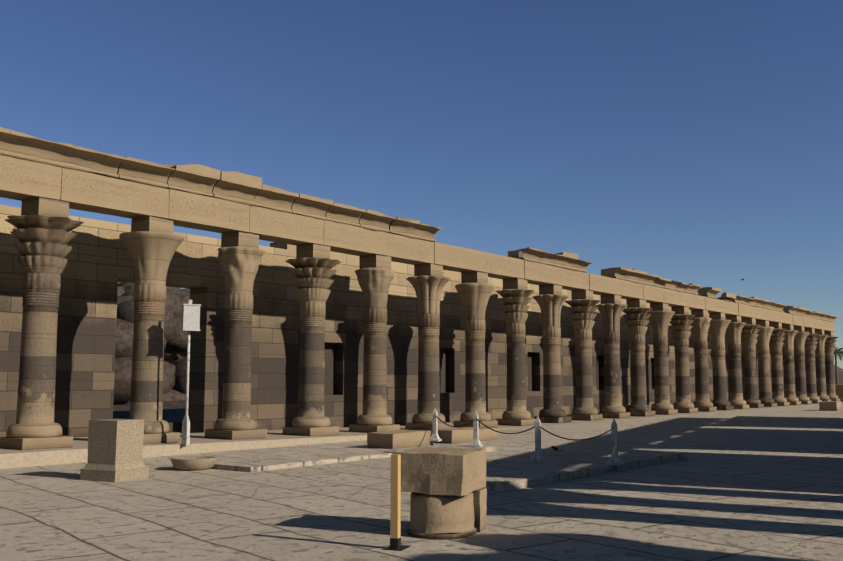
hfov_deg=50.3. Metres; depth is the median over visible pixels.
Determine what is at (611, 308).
column
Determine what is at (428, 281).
column
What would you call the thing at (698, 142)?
sky
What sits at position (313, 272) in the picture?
column
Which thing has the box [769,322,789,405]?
column
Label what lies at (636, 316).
column
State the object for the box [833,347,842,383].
date palm
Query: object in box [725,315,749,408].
column
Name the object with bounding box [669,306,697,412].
column
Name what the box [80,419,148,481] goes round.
granite pedestal
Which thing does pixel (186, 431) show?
speaker post
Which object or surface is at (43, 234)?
column
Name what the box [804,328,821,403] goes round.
column
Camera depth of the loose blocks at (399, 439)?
25.50 m
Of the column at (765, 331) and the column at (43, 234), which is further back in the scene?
the column at (765, 331)
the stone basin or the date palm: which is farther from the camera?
the date palm
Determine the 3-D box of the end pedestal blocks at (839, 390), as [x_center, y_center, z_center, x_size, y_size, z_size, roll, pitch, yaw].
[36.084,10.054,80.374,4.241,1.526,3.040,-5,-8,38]
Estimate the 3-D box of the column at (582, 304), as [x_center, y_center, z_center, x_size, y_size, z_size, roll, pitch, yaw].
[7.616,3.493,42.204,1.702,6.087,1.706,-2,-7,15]
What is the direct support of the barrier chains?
attached to the chain bollards
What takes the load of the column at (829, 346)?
on the colonnade stylobate
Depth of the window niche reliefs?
39.47 m
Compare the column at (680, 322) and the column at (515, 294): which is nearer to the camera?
the column at (515, 294)
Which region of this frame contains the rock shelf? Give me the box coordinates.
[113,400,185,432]
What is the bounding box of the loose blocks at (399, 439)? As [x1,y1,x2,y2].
[367,401,840,448]
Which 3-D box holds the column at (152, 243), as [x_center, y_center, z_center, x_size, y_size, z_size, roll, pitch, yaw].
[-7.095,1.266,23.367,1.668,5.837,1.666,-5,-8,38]
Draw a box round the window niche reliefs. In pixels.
[324,343,652,394]
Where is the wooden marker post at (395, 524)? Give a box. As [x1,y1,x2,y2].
[390,454,400,538]
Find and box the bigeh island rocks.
[113,282,189,404]
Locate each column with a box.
[0,197,83,449]
[119,215,184,443]
[205,231,266,439]
[283,243,340,435]
[349,254,399,432]
[405,263,451,429]
[454,271,497,427]
[495,278,535,425]
[532,284,571,422]
[565,290,602,420]
[595,294,629,418]
[622,299,654,416]
[647,303,677,414]
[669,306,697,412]
[690,309,716,411]
[709,312,733,409]
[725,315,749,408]
[741,318,763,407]
[756,320,776,406]
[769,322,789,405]
[782,324,800,404]
[793,326,811,403]
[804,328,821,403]
[815,329,830,400]
[824,331,839,400]
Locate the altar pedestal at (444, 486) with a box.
[398,447,486,539]
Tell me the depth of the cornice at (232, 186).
25.94 m
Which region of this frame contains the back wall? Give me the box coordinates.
[0,205,794,436]
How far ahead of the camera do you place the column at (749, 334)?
60.73 m
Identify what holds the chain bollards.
on the raised paving slabs at (512, 477)
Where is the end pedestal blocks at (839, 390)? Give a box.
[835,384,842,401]
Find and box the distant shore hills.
[834,365,842,383]
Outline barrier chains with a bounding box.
[436,416,610,440]
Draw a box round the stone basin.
[170,456,216,470]
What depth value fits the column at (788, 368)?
67.80 m
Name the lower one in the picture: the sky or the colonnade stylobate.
the colonnade stylobate
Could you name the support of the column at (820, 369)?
on the colonnade stylobate
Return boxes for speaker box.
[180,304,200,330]
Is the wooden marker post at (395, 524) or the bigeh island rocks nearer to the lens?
the wooden marker post at (395, 524)
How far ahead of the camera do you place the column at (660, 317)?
48.94 m
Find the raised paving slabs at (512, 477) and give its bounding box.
[211,444,685,491]
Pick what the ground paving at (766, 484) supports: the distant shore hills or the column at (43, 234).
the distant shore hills
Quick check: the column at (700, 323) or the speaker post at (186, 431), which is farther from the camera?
the column at (700, 323)
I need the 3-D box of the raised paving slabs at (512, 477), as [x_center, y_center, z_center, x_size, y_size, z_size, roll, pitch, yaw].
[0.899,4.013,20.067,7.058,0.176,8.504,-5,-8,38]
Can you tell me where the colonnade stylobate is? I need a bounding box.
[0,402,841,468]
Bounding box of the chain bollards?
[430,409,623,465]
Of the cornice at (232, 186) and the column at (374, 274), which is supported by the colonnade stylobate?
the column at (374, 274)
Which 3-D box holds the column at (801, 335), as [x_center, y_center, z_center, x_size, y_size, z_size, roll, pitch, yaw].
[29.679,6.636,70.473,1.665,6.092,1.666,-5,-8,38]
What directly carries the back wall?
on the ground paving at (766, 484)
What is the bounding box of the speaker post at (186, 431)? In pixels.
[181,300,191,444]
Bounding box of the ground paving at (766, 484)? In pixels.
[0,402,842,560]
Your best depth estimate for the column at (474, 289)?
34.81 m
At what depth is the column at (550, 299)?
39.53 m
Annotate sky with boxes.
[0,0,842,368]
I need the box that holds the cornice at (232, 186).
[0,127,837,322]
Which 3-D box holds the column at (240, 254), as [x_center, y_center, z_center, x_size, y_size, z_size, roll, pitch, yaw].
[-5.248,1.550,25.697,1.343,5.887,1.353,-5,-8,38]
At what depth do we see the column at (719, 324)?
56.01 m
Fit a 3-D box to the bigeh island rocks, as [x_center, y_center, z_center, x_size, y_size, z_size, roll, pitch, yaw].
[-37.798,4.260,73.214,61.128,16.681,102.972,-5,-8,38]
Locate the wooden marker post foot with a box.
[382,537,410,550]
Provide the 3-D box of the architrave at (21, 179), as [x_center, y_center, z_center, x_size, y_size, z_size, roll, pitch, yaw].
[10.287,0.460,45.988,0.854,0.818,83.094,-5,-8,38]
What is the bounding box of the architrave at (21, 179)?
[0,155,834,331]
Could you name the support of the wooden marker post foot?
on the ground paving at (766, 484)

